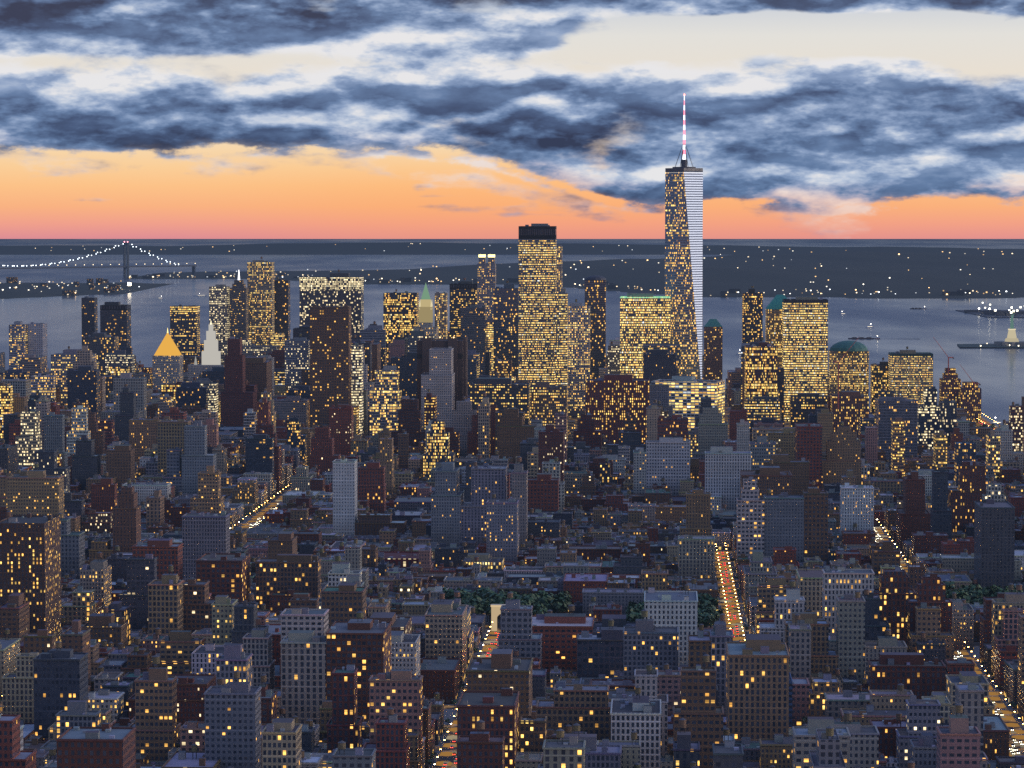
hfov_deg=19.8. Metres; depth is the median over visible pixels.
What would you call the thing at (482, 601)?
trees
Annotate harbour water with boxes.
[0,239,1023,429]
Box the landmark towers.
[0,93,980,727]
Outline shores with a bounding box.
[0,242,1023,298]
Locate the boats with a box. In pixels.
[157,293,1001,424]
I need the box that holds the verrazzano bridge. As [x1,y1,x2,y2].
[0,241,196,277]
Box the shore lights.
[0,243,1023,317]
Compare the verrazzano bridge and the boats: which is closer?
the boats
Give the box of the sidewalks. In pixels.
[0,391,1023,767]
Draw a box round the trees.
[0,423,1023,764]
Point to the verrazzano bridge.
(125, 254)
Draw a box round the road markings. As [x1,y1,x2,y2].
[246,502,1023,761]
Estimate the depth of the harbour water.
11261.25 m
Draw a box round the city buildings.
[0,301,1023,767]
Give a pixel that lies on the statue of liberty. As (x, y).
(1011, 340)
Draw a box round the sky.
[0,0,1023,238]
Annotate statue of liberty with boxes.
[957,314,1023,347]

